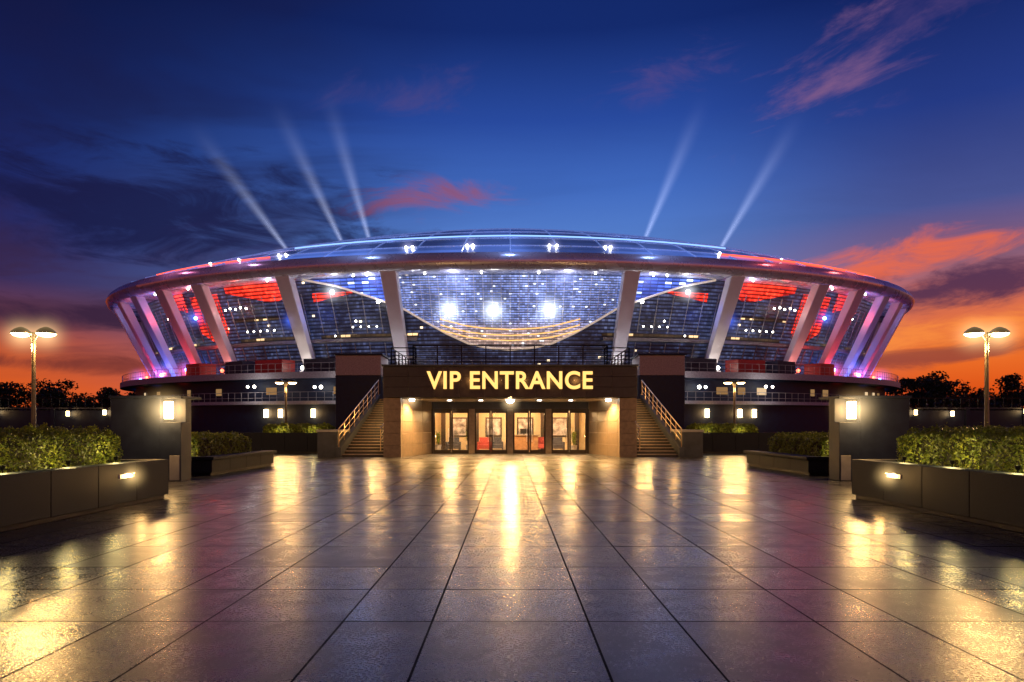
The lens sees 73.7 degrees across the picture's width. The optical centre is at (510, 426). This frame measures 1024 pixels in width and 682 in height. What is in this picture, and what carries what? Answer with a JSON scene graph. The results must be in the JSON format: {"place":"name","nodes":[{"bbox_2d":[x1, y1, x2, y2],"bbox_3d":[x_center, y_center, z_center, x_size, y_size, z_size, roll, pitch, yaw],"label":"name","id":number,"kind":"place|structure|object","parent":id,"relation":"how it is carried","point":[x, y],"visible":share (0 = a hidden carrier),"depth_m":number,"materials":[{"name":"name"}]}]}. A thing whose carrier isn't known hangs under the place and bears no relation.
{"place":"outdoors","nodes":[
{"label":"outdoors","id":0,"kind":"place"},
{"bbox_2d":[316,380,383,456],"bbox_3d":[-8.295,-0.758,40.480,3.490,4.717,10.760,0,0,0],"label":"outdoor staircase","id":1,"kind":"structure","parent":0,"point":[362,436],"depth_m":36.97,"materials":[{"name":"concrete"}]},
{"bbox_2d":[0,453,1023,681],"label":"stone paving","id":2,"kind":"structure","parent":0,"point":[706,567],"depth_m":7.08,"materials":[{"name":"stone"}]},
{"bbox_2d":[10,327,56,426],"bbox_3d":[-17.450,-1.465,25.000,3.320,6.130,2.340,0,0,0],"label":"street lamp","id":3,"kind":"object","parent":2,"relation":"on","point":[25,332],"visible":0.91,"depth_m":24.94,"materials":[{"name":"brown metal"}]},
{"bbox_2d":[0,459,167,532],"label":"stone planter","id":4,"kind":"object","parent":2,"relation":"on","point":[33,497],"visible":0.88,"depth_m":11.96,"materials":[{"name":"stone"}]},
{"bbox_2d":[0,465,5,472],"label":"garden spot light","id":5,"kind":"object","parent":4,"relation":"on","point":[2,467],"visible":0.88,"depth_m":10.78,"materials":[{"name":"black metal"}]},
{"bbox_2d":[0,422,122,472],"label":"hedge","id":6,"kind":"object","parent":4,"relation":"in","point":[49,448],"visible":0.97,"depth_m":12.81,"materials":[{"name":"green plant"}]},
{"bbox_2d":[119,473,134,478],"bbox_3d":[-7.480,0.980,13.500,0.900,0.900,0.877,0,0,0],"label":"planter wall light","id":7,"kind":"object","parent":4,"relation":"attached to","point":[125,475],"visible":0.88,"depth_m":13.46,"materials":[{"name":"glass"}]},
{"bbox_2d":[108,395,201,480],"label":"wall","id":8,"kind":"structure","parent":2,"relation":"on","point":[150,426],"depth_m":20.00,"materials":[{"name":"concrete"}]},
{"bbox_2d":[90,432,316,452],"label":"stone planter","id":9,"kind":"object","parent":2,"relation":"on","point":[292,442],"visible":0.24,"depth_m":40.50,"materials":[{"name":"stone"}]},
{"bbox_2d":[262,422,335,432],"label":"hedge","id":10,"kind":"object","parent":9,"relation":"in","point":[290,428],"visible":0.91,"depth_m":41.18,"materials":[{"name":"green plant"}]},
{"bbox_2d":[191,450,276,474],"bbox_3d":[-12.600,1.295,25.100,6.000,0.610,6.000,0,0,0],"label":"stone planter","id":11,"kind":"object","parent":2,"relation":"on","point":[215,464],"visible":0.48,"depth_m":23.68,"materials":[{"name":"stone"}]},
{"bbox_2d":[94,430,251,455],"bbox_3d":[-12.856,0.654,25.306,5.045,1.086,5.065,0,0,0],"label":"hedge","id":12,"kind":"object","parent":11,"relation":"in","point":[204,443],"visible":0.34,"depth_m":24.91,"materials":[{"name":"green plant"}]},
{"bbox_2d":[275,379,296,422],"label":"street lamp","id":13,"kind":"object","parent":2,"relation":"on","point":[280,381],"visible":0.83,"depth_m":47.43,"materials":[{"name":"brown metal"}]},
{"bbox_2d":[383,398,636,456],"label":"stone walls","id":14,"kind":"structure","parent":2,"relation":"on","point":[403,437],"depth_m":36.06,"materials":[{"name":"beige stone"}]},
{"bbox_2d":[381,364,638,397],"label":"sign fascia","id":15,"kind":"structure","parent":14,"relation":"on","point":[413,381],"depth_m":34.85,"materials":[{"name":"metal"}]},
{"bbox_2d":[427,371,592,388],"bbox_3d":[-0.020,-2.350,34.775,8.450,0.920,0.150,0,0,0],"label":"vip entrance sign","id":16,"kind":"object","parent":15,"relation":"attached to","point":[518,379],"visible":1,"depth_m":34.70,"materials":[{"name":"paint"}]},
{"bbox_2d":[391,345,629,363],"bbox_3d":[0.000,-3.675,40.599,12.664,1.030,10.862,0,0,0],"label":"terrace railing","id":17,"kind":"object","parent":15,"relation":"on","point":[534,357],"visible":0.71,"depth_m":35.18,"materials":[{"name":"black metal"}]},
{"bbox_2d":[431,402,588,453],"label":"door frames","id":18,"kind":"structure","parent":14,"relation":"attached to","point":[510,410],"depth_m":40.00,"materials":[{"name":"black metal"}]},
{"bbox_2d":[402,398,617,401],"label":"soffit","id":19,"kind":"structure","parent":14,"relation":"on","point":[505,399],"depth_m":36.43,"materials":[{"name":"brown"}]},
{"bbox_2d":[409,399,610,402],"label":"downlights","id":20,"kind":"object","parent":19,"relation":"attached to","point":[510,401],"visible":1,"depth_m":36.34,"materials":[{"name":"white"}]},
{"bbox_2d":[425,413,594,449],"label":"lobby","id":21,"kind":"object","parent":2,"relation":"on","point":[499,423],"visible":0.34,"depth_m":45.44,"materials":[{"name":"beige glass"}]},
{"bbox_2d":[435,431,441,449],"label":"potted plant","id":22,"kind":"object","parent":21,"relation":"on","point":[437,438],"visible":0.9,"depth_m":44.47,"materials":[{"name":"green plant"}]},
{"bbox_2d":[445,437,460,449],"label":"armchair","id":23,"kind":"object","parent":21,"relation":"on","point":[456,444],"visible":0.6,"depth_m":42.86,"materials":[{"name":"fabric"}]},
{"bbox_2d":[477,437,488,449],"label":"armchair","id":24,"kind":"object","parent":21,"relation":"on","point":[483,443],"visible":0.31,"depth_m":43.30,"materials":[{"name":"red fabric"}]},
{"bbox_2d":[493,437,502,449],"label":"armchair","id":25,"kind":"object","parent":21,"relation":"on","point":[498,442],"visible":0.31,"depth_m":44.50,"materials":[{"name":"fabric"}]},
{"bbox_2d":[515,429,539,449],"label":"reception desk","id":26,"kind":"object","parent":21,"relation":"on","point":[521,443],"visible":0.77,"depth_m":43.90,"materials":[{"name":"brown wood"}]},
{"bbox_2d":[538,437,543,447],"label":"armchair","id":27,"kind":"object","parent":21,"relation":"on","point":[540,442],"visible":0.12,"depth_m":44.60,"materials":[{"name":"red fabric"}]},
{"bbox_2d":[553,437,564,449],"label":"armchair","id":28,"kind":"object","parent":21,"relation":"on","point":[558,443],"visible":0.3,"depth_m":43.51,"materials":[{"name":"fabric"}]},
{"bbox_2d":[571,432,576,449],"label":"potted plant","id":29,"kind":"object","parent":21,"relation":"on","point":[573,446],"visible":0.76,"depth_m":42.87,"materials":[{"name":"green plant"}]},
{"bbox_2d":[723,379,744,423],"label":"street lamp","id":30,"kind":"object","parent":2,"relation":"on","point":[729,381],"visible":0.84,"depth_m":47.43,"materials":[{"name":"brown metal"}]},
{"bbox_2d":[744,450,828,474],"bbox_3d":[12.600,1.295,25.100,6.000,0.610,6.000,0,0,0],"label":"stone planter","id":31,"kind":"object","parent":2,"relation":"on","point":[804,464],"visible":0.41,"depth_m":23.68,"materials":[{"name":"stone"}]},
{"bbox_2d":[767,431,828,455],"bbox_3d":[12.858,0.677,25.332,5.059,1.048,5.047,0,0,0],"label":"hedge","id":32,"kind":"object","parent":31,"relation":"in","point":[812,443],"visible":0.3,"depth_m":25.01,"materials":[{"name":"green plant"}]},
{"bbox_2d":[703,432,922,452],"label":"stone planter","id":33,"kind":"object","parent":2,"relation":"on","point":[727,442],"visible":0.12,"depth_m":40.50,"materials":[{"name":"stone"}]},
{"bbox_2d":[685,422,758,432],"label":"hedge","id":34,"kind":"object","parent":33,"relation":"in","point":[728,428],"visible":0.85,"depth_m":41.18,"materials":[{"name":"green plant"}]},
{"bbox_2d":[819,395,911,480],"bbox_3d":[10.405,0.060,20.088,2.670,3.080,2.325,0,0,0],"label":"lamp pylon","id":35,"kind":"object","parent":2,"relation":"on","point":[868,426],"visible":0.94,"depth_m":20.00,"materials":[{"name":"concrete"}]},
{"bbox_2d":[852,459,1023,532],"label":"stone planter","id":36,"kind":"object","parent":2,"relation":"on","point":[995,499],"visible":0.84,"depth_m":11.89,"materials":[{"name":"stone"}]},
{"bbox_2d":[885,473,901,478],"bbox_3d":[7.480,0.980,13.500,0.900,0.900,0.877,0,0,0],"label":"planter wall light","id":37,"kind":"object","parent":36,"relation":"attached to","point":[894,475],"visible":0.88,"depth_m":13.46,"materials":[{"name":"glass"}]},
{"bbox_2d":[896,422,1023,473],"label":"hedge","id":38,"kind":"object","parent":36,"relation":"in","point":[994,448],"visible":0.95,"depth_m":12.73,"materials":[{"name":"green plant"}]},
{"bbox_2d":[1014,465,1020,472],"bbox_3d":[8.030,0.730,10.800,0.090,0.220,0.086,0,0,0],"label":"garden spot light","id":39,"kind":"object","parent":36,"relation":"on","point":[1017,467],"visible":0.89,"depth_m":10.79,"materials":[{"name":"black metal"}]},
{"bbox_2d":[963,327,1010,427],"bbox_3d":[17.450,-1.465,25.000,3.320,6.130,2.340,0,0,0],"label":"street lamp","id":40,"kind":"object","parent":2,"relation":"on","point":[994,332],"visible":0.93,"depth_m":24.94,"materials":[{"name":"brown metal"}]},
{"bbox_2d":[0,0,1023,406],"label":"sky","id":41,"kind":"structure","parent":0,"point":[883,140],"materials":[{"name":"blue"}]},
{"bbox_2d":[637,380,703,456],"bbox_3d":[8.295,-0.758,40.480,3.490,4.717,10.760,0,0,0],"label":"outdoor staircase","id":42,"kind":"structure","parent":0,"point":[657,436],"depth_m":36.91,"materials":[{"name":"concrete"}]},
{"label":"ground","id":43,"kind":"structure","parent":0,"visible":0},
{"bbox_2d":[0,407,110,435],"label":"boundary wall","id":44,"kind":"structure","parent":43,"relation":"on","point":[15,419],"depth_m":60.00,"materials":[{"name":"concrete"}]},
{"bbox_2d":[0,398,110,406],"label":"metal fence","id":45,"kind":"object","parent":44,"relation":"on","point":[59,400],"visible":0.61,"depth_m":60.17,"materials":[{"name":"black metal"}]},
{"bbox_2d":[0,378,134,409],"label":"tree line","id":46,"kind":"object","parent":43,"relation":"on","point":[10,390],"visible":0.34,"depth_m":112.81,"materials":[{"name":"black plant"}]},
{"bbox_2d":[106,228,914,431],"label":"football stadium","id":47,"kind":"object","parent":43,"relation":"on","point":[691,325],"visible":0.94,"depth_m":85.44,"materials":[{"name":"concrete"}]},
{"bbox_2d":[144,387,878,396],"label":"concourse windows","id":48,"kind":"structure","parent":47,"relation":"in","point":[719,390],"depth_m":86.93,"materials":[{"name":"white glass"}]},
{"bbox_2d":[886,371,1023,409],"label":"tree line","id":49,"kind":"object","parent":43,"relation":"on","point":[936,386],"visible":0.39,"depth_m":116.22,"materials":[{"name":"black plant"}]},
{"bbox_2d":[909,407,1023,435],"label":"boundary wall","id":50,"kind":"structure","parent":43,"relation":"on","point":[968,417],"depth_m":60.00,"materials":[{"name":"concrete"}]},
{"bbox_2d":[909,398,1023,406],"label":"metal fence","id":51,"kind":"object","parent":50,"relation":"on","point":[964,398],"visible":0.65,"depth_m":60.17,"materials":[{"name":"black metal"}]}
]}

